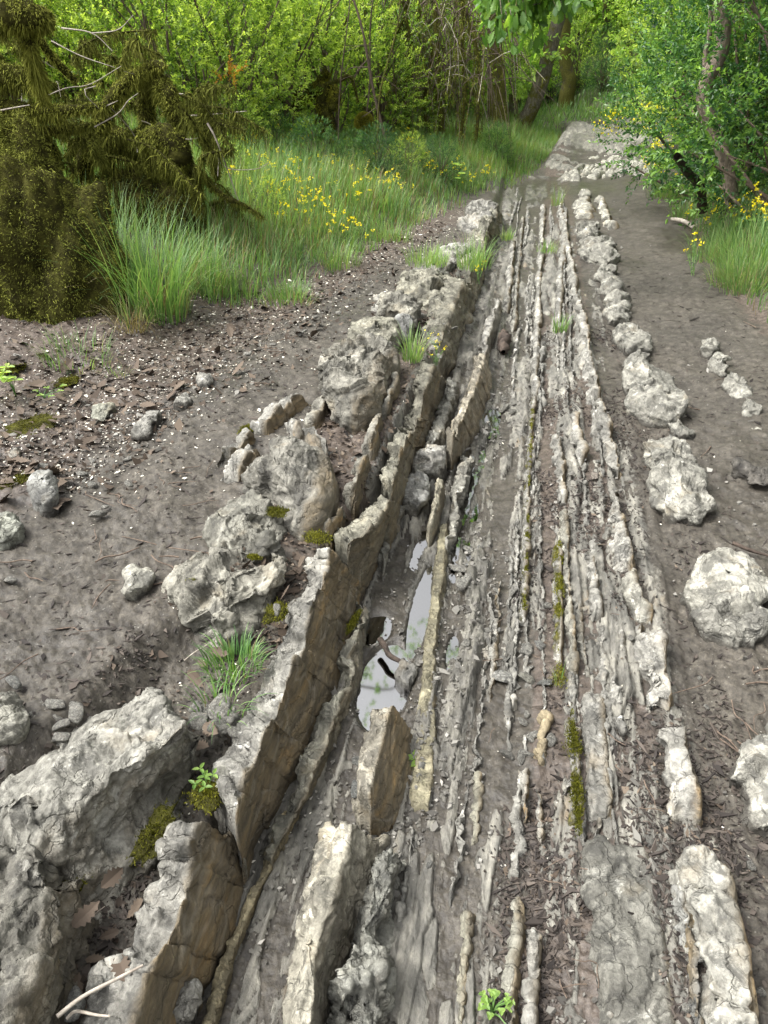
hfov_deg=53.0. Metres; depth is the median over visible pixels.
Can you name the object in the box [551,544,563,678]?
rock rib
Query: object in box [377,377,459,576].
rock rib
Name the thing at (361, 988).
rock rib
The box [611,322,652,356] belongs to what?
boulder
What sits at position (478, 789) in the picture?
rock rib
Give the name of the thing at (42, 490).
boulder
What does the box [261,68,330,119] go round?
mossy log
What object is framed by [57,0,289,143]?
box shrub
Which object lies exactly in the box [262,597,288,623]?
moss cushion
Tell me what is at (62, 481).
dead leaf
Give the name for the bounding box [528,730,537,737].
loose stone
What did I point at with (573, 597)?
rock rib
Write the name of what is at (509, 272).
rock rib
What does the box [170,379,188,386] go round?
dead leaf
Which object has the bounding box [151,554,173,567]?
twig
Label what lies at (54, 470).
dead leaf
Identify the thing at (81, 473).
loose stone
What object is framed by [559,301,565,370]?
rock rib
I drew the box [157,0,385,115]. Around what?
box shrub
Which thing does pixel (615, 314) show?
boulder
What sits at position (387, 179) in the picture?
yellow flower
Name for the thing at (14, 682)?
loose stone
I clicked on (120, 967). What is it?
dead leaf
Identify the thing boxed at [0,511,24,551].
boulder
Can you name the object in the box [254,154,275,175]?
yellow flower
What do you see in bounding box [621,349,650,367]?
boulder
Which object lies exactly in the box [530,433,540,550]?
rock rib
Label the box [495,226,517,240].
grass tuft
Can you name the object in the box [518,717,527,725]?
loose stone
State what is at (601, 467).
rock rib
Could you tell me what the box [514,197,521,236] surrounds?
rock rib
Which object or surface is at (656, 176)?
yellow flower
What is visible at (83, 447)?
dead leaf
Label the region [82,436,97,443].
dead leaf
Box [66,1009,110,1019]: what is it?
twig
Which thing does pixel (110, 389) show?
dead leaf
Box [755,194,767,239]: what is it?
yellow flower
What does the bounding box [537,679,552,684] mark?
loose stone
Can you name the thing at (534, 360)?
rock rib
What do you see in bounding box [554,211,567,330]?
rock rib
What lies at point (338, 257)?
grass tuft
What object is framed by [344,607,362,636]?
moss cushion
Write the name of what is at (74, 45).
box shrub
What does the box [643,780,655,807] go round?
twig
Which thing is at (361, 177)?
yellow flower
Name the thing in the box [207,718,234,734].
loose stone
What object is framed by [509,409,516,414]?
loose stone
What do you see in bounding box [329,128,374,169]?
shrub
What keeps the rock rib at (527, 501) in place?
on the ground at (426, 947)
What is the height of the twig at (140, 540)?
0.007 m
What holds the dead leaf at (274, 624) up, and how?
on the ground at (426, 947)
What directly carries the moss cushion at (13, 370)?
on the ground at (426, 947)
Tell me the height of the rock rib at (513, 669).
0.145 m
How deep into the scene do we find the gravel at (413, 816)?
2.19 m
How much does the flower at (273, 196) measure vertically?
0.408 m
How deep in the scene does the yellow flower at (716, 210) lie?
6.89 m
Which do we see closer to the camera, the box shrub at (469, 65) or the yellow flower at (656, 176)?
the yellow flower at (656, 176)
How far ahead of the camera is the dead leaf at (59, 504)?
2.69 m
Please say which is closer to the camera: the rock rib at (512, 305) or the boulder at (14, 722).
the boulder at (14, 722)
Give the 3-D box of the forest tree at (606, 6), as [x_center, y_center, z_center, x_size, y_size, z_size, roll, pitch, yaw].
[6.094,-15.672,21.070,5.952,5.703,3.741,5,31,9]
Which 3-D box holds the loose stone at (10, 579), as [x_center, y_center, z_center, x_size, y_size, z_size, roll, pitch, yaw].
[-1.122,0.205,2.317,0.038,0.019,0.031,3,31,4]
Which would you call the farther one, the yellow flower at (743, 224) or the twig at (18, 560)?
the yellow flower at (743, 224)
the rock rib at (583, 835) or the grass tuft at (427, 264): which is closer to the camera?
the rock rib at (583, 835)
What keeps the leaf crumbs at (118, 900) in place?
on the ground at (426, 947)
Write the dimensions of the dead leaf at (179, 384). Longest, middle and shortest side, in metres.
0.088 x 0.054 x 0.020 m
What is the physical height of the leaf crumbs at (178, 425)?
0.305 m
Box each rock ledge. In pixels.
[419,204,502,378]
[557,163,584,179]
[560,162,599,182]
[569,163,599,180]
[580,160,606,177]
[584,156,615,176]
[587,164,610,179]
[589,155,599,164]
[593,157,621,171]
[602,158,630,177]
[608,675,622,705]
[614,157,638,175]
[619,157,646,176]
[628,161,644,174]
[633,629,673,710]
[634,156,665,175]
[655,726,702,828]
[667,844,758,1023]
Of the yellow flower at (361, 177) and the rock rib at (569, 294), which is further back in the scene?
the yellow flower at (361, 177)
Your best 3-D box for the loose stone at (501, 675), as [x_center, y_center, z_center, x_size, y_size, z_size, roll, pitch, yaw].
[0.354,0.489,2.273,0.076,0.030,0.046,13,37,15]
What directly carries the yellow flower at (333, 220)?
on the ground at (426, 947)
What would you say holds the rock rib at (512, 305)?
on the ground at (426, 947)
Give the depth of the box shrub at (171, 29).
10.62 m
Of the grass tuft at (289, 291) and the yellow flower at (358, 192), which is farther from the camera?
the yellow flower at (358, 192)
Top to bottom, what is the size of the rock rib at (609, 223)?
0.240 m
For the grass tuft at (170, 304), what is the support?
on the ground at (426, 947)
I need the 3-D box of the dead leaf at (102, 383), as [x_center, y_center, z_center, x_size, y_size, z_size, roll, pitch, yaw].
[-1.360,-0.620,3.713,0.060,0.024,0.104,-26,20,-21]
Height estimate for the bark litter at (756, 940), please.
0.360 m
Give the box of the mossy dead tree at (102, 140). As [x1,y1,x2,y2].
[0,0,270,239]
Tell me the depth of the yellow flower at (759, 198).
6.04 m
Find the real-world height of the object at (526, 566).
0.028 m
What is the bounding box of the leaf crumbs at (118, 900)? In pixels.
[52,558,300,1023]
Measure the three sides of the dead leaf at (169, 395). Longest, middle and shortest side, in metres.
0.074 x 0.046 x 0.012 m
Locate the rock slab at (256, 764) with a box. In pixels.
[209,547,365,884]
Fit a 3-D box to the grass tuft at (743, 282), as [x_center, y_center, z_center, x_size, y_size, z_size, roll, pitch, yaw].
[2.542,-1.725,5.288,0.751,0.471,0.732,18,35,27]
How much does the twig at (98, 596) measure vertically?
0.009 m
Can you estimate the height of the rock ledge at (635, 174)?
0.300 m
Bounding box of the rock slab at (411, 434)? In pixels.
[379,357,445,504]
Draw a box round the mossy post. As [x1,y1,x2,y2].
[353,111,374,151]
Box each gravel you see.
[0,202,467,470]
[243,216,760,1023]
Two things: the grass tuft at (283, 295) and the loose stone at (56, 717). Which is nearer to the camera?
the loose stone at (56, 717)
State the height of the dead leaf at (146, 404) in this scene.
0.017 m
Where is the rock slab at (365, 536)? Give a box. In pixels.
[333,495,400,588]
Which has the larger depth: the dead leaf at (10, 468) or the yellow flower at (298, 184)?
the yellow flower at (298, 184)
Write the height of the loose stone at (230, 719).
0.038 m
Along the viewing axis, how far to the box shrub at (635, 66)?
10.27 m
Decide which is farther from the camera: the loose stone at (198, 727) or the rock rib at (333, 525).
the rock rib at (333, 525)
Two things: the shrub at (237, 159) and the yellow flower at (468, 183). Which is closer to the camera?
the shrub at (237, 159)
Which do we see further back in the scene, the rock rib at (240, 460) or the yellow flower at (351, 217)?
the yellow flower at (351, 217)
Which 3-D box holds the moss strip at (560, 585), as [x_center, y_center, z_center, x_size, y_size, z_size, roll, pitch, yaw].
[0.564,0.306,2.509,0.081,0.046,0.792,5,31,9]
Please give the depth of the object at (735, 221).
6.27 m
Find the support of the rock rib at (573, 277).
on the ground at (426, 947)
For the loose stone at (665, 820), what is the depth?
1.77 m
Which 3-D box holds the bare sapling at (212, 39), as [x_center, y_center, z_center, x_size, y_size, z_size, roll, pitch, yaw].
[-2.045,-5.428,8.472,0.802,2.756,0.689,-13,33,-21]
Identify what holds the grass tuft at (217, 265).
on the ground at (426, 947)
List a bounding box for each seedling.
[0,363,23,395]
[32,384,65,398]
[188,763,217,791]
[452,163,463,193]
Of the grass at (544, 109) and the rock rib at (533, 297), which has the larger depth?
the grass at (544, 109)
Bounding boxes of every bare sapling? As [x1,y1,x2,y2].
[194,0,241,122]
[219,6,285,134]
[311,0,383,131]
[319,0,393,165]
[338,0,380,148]
[348,0,400,153]
[366,0,400,111]
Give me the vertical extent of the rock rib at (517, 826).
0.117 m
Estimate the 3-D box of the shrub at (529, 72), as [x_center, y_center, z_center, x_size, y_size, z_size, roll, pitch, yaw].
[2.925,-12.613,20.268,2.666,3.625,4.294,-18,35,-28]
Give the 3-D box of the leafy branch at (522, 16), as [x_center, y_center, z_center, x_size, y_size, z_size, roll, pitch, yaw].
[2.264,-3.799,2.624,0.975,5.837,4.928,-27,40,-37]
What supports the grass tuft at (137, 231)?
on the ground at (426, 947)
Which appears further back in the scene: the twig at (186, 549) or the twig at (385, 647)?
the twig at (186, 549)
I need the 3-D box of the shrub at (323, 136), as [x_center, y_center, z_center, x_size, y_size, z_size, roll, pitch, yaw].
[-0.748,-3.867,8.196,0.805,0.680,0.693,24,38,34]
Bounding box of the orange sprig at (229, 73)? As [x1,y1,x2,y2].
[213,50,247,124]
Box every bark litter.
[0,214,767,1015]
[42,552,302,1008]
[477,325,767,1023]
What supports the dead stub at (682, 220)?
on the ground at (426, 947)
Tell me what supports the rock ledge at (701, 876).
on the ground at (426, 947)
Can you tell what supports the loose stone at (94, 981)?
on the rock slab at (186, 914)
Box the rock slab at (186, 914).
[79,820,253,1023]
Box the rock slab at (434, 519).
[426,478,444,546]
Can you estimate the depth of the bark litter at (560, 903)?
1.76 m
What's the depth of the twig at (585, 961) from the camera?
1.52 m
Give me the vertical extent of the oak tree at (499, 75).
7.497 m
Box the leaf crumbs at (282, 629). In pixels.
[208,267,463,648]
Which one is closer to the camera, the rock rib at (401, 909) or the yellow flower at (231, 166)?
the rock rib at (401, 909)
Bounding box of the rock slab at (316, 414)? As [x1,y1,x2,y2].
[303,395,328,428]
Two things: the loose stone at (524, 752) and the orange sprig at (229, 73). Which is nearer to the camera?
the loose stone at (524, 752)
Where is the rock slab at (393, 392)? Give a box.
[382,371,400,419]
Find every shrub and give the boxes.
[0,0,88,99]
[0,0,143,119]
[26,0,148,99]
[33,0,211,124]
[47,0,262,93]
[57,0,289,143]
[60,0,292,91]
[133,0,315,136]
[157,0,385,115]
[190,0,369,138]
[206,135,254,184]
[218,98,278,157]
[243,0,399,140]
[246,0,390,119]
[254,109,300,152]
[277,0,447,111]
[285,113,353,175]
[308,0,474,99]
[310,0,450,138]
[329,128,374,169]
[338,0,511,115]
[343,119,408,184]
[364,0,575,116]
[383,130,429,174]
[416,132,464,187]
[421,2,537,110]
[463,9,557,100]
[477,120,515,161]
[504,13,560,106]
[525,51,581,104]
[530,7,593,52]
[549,0,644,55]
[554,6,610,90]
[573,0,651,45]
[579,24,630,95]
[586,0,767,206]
[590,95,692,135]
[598,0,687,48]
[603,0,735,98]
[604,0,767,193]
[607,0,762,150]
[610,8,662,90]
[619,0,767,229]
[632,0,763,135]
[644,30,733,134]
[682,6,759,154]
[702,2,767,184]
[713,1,767,185]
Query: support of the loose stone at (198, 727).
on the loose stone at (201, 720)
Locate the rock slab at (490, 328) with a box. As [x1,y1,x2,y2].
[477,298,502,363]
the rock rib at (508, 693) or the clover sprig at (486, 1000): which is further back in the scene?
the rock rib at (508, 693)
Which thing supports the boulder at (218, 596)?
on the ground at (426, 947)
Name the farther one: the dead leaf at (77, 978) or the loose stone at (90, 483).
the loose stone at (90, 483)
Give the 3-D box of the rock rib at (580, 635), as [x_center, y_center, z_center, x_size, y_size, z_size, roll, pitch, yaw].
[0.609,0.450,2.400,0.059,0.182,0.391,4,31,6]
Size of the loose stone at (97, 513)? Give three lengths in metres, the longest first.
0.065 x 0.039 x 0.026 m
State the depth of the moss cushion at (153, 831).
1.60 m
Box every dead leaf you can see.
[0,431,9,437]
[0,477,13,483]
[2,466,12,473]
[3,469,20,473]
[6,450,18,461]
[12,456,29,462]
[16,406,24,413]
[22,379,45,389]
[24,460,35,471]
[46,466,59,473]
[52,414,65,417]
[52,499,65,509]
[53,393,66,400]
[57,477,66,487]
[60,358,73,371]
[70,391,82,405]
[71,901,99,927]
[73,972,82,992]
[77,445,89,450]
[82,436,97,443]
[85,953,103,962]
[97,379,106,386]
[99,927,118,939]
[101,866,122,888]
[104,386,114,392]
[110,398,119,405]
[110,954,130,981]
[127,898,142,917]
[140,401,154,406]
[166,390,174,399]
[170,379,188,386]
[173,381,184,390]
[187,669,203,686]
[196,740,208,750]
[202,720,217,735]
[210,647,228,656]
[226,323,236,330]
[226,327,233,337]
[232,361,243,375]
[271,622,287,627]
[298,555,304,566]
[310,330,317,336]
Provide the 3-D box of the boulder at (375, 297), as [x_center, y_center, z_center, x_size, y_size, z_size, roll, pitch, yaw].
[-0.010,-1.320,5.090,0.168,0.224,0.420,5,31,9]
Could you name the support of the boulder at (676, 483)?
on the ground at (426, 947)
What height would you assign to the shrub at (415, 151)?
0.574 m
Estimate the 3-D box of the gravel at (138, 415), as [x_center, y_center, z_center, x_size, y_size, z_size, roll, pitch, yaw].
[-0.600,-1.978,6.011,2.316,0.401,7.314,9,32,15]
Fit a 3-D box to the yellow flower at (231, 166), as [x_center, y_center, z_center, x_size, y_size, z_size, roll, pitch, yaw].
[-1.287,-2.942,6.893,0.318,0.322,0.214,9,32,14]
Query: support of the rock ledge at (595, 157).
on the ground at (426, 947)
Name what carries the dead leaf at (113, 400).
on the ground at (426, 947)
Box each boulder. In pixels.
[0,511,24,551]
[0,687,200,923]
[0,690,29,745]
[0,843,99,1023]
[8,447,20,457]
[26,469,59,517]
[91,402,115,426]
[121,563,155,600]
[131,410,161,440]
[161,544,286,658]
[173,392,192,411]
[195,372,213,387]
[202,488,290,563]
[241,435,339,541]
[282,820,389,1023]
[316,332,400,434]
[347,316,401,351]
[351,705,412,835]
[370,292,381,311]
[375,289,426,334]
[396,268,446,310]
[410,255,456,274]
[439,242,469,262]
[456,199,499,232]
[576,220,600,240]
[576,235,620,265]
[578,189,591,197]
[593,264,617,282]
[596,275,624,296]
[602,289,631,308]
[602,299,631,326]
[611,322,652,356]
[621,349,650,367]
[621,358,689,428]
[641,434,716,525]
[667,419,695,439]
[679,547,767,621]
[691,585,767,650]
[698,337,720,359]
[706,351,731,376]
[721,372,752,398]
[728,723,767,839]
[731,457,767,488]
[741,397,761,416]
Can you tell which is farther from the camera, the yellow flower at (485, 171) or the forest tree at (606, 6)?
the forest tree at (606, 6)
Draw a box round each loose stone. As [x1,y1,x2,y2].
[4,576,16,583]
[5,675,21,689]
[37,463,48,467]
[45,698,65,709]
[51,732,70,743]
[52,718,70,730]
[53,714,69,726]
[64,985,85,1021]
[68,701,83,724]
[76,471,88,476]
[86,975,103,992]
[87,481,97,485]
[88,457,95,462]
[89,510,106,517]
[124,480,133,486]
[172,978,202,1023]
[187,701,202,712]
[188,712,208,726]
[188,724,202,730]
[193,700,201,712]
[201,703,208,709]
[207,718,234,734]
[208,693,230,718]
[221,717,239,726]
[223,705,235,724]
[227,726,240,737]
[229,712,241,719]
[273,603,280,615]
[351,453,362,461]
[351,779,357,797]
[352,756,358,764]
[394,313,412,345]
[394,658,418,695]
[402,470,431,519]
[411,444,446,481]
[426,859,432,868]
[428,345,438,349]
[430,336,440,344]
[447,564,466,572]
[455,574,471,588]
[461,639,470,646]
[462,545,473,554]
[484,627,492,632]
[491,670,515,683]
[498,403,509,412]
[499,655,508,662]
[499,749,514,760]
[506,683,521,690]
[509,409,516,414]
[510,588,517,595]
[517,753,523,764]
[518,643,533,657]
[518,672,534,684]
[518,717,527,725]
[518,749,533,756]
[524,710,529,717]
[526,734,534,742]
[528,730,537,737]
[534,640,545,650]
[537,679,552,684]
[544,602,552,608]
[546,733,556,746]
[591,472,597,479]
[612,715,627,737]
[627,634,634,640]
[660,814,668,824]
[679,999,692,1012]
[682,996,692,1010]
[745,855,755,870]
[756,987,766,996]
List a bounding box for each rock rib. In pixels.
[202,810,299,1023]
[216,427,255,467]
[220,444,260,483]
[250,393,310,434]
[259,602,369,865]
[324,506,348,551]
[326,848,407,1023]
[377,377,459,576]
[395,712,431,921]
[409,523,448,811]
[444,455,475,554]
[448,591,493,906]
[456,909,475,1023]
[469,770,484,844]
[486,581,501,702]
[500,896,526,1023]
[501,555,514,722]
[503,240,515,313]
[503,596,521,730]
[506,606,514,751]
[507,734,527,878]
[509,187,518,225]
[509,266,516,324]
[509,494,520,710]
[510,216,524,331]
[510,327,521,398]
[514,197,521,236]
[517,226,525,265]
[517,396,537,626]
[520,768,529,823]
[520,927,542,1023]
[521,440,535,538]
[523,210,529,245]
[523,284,534,343]
[523,611,531,688]
[524,274,530,320]
[529,204,546,394]
[529,300,534,355]
[530,283,536,320]
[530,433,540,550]
[531,442,535,495]
[533,710,553,765]
[534,483,542,572]
[535,547,546,766]
[535,789,544,845]
[537,335,542,425]
[539,341,546,406]
[548,214,552,242]
[549,205,554,225]
[549,434,567,505]
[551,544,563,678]
[552,317,559,377]
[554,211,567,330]
[554,527,563,597]
[556,203,578,295]
[557,508,579,675]
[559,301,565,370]
[560,192,567,226]
[562,262,569,308]
[562,671,577,797]
[563,352,568,407]
[563,719,584,826]
[565,458,582,603]
[567,283,572,302]
[567,299,574,377]
[568,411,588,466]
[568,605,587,885]
[570,512,581,650]
[571,295,600,404]
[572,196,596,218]
[576,607,589,676]
[580,692,612,821]
[581,436,589,525]
[583,553,603,621]
[589,539,616,745]
[590,341,601,455]
[590,398,622,479]
[594,195,618,229]
[594,817,601,835]
[595,625,618,844]
[596,442,605,475]
[602,891,613,1018]
[605,490,635,573]
[616,608,628,667]
[617,568,653,623]
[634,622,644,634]
[670,884,704,1023]
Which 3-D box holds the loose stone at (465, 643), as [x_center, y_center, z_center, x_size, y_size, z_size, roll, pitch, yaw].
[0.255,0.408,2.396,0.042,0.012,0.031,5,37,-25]
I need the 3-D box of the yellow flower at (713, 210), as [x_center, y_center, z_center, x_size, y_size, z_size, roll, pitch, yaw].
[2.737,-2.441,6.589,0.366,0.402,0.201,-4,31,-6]
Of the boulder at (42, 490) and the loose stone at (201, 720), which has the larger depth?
the boulder at (42, 490)
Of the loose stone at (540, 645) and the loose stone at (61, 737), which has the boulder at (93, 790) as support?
the loose stone at (61, 737)
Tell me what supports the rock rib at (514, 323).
on the ground at (426, 947)
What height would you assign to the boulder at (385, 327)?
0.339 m
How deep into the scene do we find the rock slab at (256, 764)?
1.98 m
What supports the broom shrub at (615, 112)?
on the ground at (426, 947)
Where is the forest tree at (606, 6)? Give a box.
[570,0,637,52]
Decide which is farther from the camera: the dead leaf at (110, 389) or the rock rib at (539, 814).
the dead leaf at (110, 389)
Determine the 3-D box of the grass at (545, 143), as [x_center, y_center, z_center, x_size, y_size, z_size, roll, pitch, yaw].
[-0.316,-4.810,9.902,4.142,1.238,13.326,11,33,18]
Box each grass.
[36,97,561,308]
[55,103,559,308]
[268,50,698,135]
[678,155,767,322]
[679,155,767,314]
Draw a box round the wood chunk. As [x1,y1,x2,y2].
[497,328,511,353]
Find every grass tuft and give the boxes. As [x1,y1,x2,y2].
[25,319,120,374]
[37,196,246,332]
[75,176,175,279]
[87,284,165,337]
[93,362,132,377]
[145,211,254,298]
[180,658,279,733]
[187,622,274,698]
[245,269,323,308]
[261,279,311,300]
[297,235,374,271]
[353,209,419,243]
[394,317,433,363]
[401,239,452,267]
[448,230,502,271]
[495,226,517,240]
[535,239,560,253]
[549,308,573,333]
[551,184,567,205]
[553,661,565,685]
[644,176,689,199]
[667,193,707,220]
[676,216,766,263]
[679,205,767,286]
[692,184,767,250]
[692,243,766,293]
[706,235,767,297]
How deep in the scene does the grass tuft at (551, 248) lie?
6.82 m
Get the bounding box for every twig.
[0,559,32,562]
[0,654,37,679]
[24,572,42,580]
[56,627,98,631]
[56,964,143,1017]
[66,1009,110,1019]
[85,494,113,505]
[91,584,109,608]
[95,547,138,562]
[121,536,156,544]
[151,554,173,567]
[159,555,178,557]
[169,547,208,553]
[184,639,214,660]
[377,637,400,662]
[544,879,562,885]
[559,983,586,988]
[572,959,596,963]
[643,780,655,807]
[672,677,712,693]
[710,724,738,750]
[719,738,737,751]
[731,699,751,739]
[732,541,767,556]
[745,681,767,684]
[745,722,758,734]
[753,702,765,729]
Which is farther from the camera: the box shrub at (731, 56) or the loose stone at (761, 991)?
the box shrub at (731, 56)
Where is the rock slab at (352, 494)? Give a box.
[341,454,370,521]
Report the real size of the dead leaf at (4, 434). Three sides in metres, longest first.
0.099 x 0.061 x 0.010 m
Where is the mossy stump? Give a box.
[0,105,136,324]
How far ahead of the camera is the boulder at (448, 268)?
5.75 m
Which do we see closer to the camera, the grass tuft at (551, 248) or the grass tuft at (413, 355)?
the grass tuft at (413, 355)
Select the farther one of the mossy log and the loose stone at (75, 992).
the mossy log
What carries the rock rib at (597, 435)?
on the ground at (426, 947)
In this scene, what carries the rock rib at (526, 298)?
on the ground at (426, 947)
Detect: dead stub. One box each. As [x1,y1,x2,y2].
[670,217,695,229]
[673,153,707,213]
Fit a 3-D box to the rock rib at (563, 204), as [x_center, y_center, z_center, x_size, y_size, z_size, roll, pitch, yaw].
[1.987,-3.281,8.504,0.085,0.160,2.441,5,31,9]
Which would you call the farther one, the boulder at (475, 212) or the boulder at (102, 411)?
the boulder at (475, 212)
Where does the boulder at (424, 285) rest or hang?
on the ground at (426, 947)
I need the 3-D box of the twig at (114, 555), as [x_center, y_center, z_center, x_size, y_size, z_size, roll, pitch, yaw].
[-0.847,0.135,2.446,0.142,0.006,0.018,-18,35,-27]
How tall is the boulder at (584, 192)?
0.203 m
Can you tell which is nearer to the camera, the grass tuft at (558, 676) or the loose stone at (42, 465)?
the grass tuft at (558, 676)
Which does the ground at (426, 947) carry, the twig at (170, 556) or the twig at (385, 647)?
the twig at (170, 556)
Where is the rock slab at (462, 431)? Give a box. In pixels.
[446,353,491,470]
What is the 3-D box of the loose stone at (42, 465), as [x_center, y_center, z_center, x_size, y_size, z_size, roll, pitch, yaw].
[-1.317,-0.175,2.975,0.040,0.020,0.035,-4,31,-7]
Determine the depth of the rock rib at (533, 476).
3.35 m
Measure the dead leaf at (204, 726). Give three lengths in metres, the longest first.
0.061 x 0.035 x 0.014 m
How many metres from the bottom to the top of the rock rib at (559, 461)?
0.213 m
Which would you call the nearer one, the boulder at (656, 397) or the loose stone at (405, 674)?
the loose stone at (405, 674)
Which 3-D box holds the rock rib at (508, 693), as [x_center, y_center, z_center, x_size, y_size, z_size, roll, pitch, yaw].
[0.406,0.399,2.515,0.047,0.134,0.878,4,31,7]
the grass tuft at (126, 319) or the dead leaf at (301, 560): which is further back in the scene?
the grass tuft at (126, 319)
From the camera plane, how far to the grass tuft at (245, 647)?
2.02 m
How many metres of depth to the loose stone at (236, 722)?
1.86 m
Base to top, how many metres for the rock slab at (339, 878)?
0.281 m
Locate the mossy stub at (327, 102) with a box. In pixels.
[315,74,359,149]
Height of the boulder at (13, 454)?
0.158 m
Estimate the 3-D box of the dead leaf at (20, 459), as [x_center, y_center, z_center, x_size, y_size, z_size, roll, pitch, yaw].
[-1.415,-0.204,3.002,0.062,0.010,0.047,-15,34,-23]
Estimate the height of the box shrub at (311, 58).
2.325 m
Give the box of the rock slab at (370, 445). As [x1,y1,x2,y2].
[361,413,383,461]
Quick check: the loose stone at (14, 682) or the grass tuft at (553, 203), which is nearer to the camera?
the loose stone at (14, 682)
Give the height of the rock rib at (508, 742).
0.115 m
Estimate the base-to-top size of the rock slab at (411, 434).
0.410 m
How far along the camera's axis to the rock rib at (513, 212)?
8.91 m
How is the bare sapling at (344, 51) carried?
on the ground at (426, 947)
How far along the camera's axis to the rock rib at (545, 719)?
2.05 m
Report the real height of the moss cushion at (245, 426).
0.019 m
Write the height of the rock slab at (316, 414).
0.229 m
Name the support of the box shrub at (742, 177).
on the ground at (426, 947)
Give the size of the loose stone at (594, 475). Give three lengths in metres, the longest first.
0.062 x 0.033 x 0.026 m
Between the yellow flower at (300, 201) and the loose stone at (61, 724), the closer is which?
the loose stone at (61, 724)
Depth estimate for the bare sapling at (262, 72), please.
9.36 m
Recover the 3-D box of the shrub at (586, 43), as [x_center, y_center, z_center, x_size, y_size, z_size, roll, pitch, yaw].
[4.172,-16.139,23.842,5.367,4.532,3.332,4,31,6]
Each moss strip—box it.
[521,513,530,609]
[526,402,533,484]
[544,538,568,688]
[561,704,585,838]
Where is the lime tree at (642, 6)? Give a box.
[632,0,767,137]
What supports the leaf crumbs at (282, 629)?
on the ground at (426, 947)
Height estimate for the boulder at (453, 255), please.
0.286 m
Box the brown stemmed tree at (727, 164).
[696,0,759,231]
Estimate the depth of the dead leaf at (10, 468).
2.93 m
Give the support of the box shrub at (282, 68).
on the ground at (426, 947)
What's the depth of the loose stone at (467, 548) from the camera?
2.90 m
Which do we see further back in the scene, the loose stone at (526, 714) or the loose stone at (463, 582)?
the loose stone at (463, 582)
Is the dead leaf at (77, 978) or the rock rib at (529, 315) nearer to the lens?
the dead leaf at (77, 978)
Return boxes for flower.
[221,165,251,191]
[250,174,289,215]
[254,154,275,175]
[260,177,289,203]
[267,180,281,205]
[276,201,289,236]
[281,158,298,182]
[284,170,310,198]
[286,186,318,213]
[295,196,324,222]
[297,190,319,219]
[306,185,330,217]
[308,202,345,237]
[326,213,348,249]
[341,216,374,250]
[346,179,361,212]
[350,164,371,190]
[378,169,392,197]
[385,173,412,193]
[422,340,445,365]
[452,164,465,185]
[460,172,473,192]
[473,165,492,186]
[644,164,681,192]
[683,232,703,275]
[685,203,731,241]
[690,187,740,227]
[732,199,755,231]
[737,190,760,238]
[740,200,767,243]
[753,181,767,230]
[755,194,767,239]
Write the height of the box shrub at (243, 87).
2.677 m
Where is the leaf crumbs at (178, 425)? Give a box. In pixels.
[0,216,446,498]
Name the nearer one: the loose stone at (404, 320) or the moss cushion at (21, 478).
the moss cushion at (21, 478)
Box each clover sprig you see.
[408,750,415,766]
[478,988,514,1023]
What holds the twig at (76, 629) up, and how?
on the ground at (426, 947)
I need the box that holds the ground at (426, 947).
[0,1,767,1023]
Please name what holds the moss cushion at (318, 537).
on the boulder at (295, 474)
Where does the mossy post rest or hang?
on the ground at (426, 947)
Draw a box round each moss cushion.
[0,362,28,374]
[0,411,58,441]
[0,470,30,489]
[50,373,81,388]
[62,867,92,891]
[125,798,182,867]
[182,773,223,815]
[236,423,252,434]
[245,553,261,560]
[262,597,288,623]
[264,504,291,517]
[301,527,332,544]
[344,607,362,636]
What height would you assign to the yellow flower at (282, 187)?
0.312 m
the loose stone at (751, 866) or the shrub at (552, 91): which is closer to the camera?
the loose stone at (751, 866)
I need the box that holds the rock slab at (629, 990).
[579,834,675,1023]
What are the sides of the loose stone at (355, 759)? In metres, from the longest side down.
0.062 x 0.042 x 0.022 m
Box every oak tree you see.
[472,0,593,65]
[488,12,508,126]
[508,32,518,117]
[513,14,565,127]
[558,18,576,109]
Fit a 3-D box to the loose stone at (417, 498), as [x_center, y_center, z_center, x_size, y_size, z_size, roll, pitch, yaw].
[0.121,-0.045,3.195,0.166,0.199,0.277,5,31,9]
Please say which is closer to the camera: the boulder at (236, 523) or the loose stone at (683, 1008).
the loose stone at (683, 1008)
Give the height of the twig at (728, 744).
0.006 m
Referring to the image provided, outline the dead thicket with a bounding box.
[310,0,567,163]
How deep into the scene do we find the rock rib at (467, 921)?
1.58 m
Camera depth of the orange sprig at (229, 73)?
8.04 m
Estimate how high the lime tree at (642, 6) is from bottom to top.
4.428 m
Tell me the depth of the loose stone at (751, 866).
1.68 m
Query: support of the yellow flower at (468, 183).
on the ground at (426, 947)
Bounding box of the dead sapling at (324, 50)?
[286,0,352,84]
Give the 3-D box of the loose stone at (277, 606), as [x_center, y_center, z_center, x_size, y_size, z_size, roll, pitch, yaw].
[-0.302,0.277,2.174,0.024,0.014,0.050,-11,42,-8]
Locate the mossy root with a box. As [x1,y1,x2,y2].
[75,160,211,240]
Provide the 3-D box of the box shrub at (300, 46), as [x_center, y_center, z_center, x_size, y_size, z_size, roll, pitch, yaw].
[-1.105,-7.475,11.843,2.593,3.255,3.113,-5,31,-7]

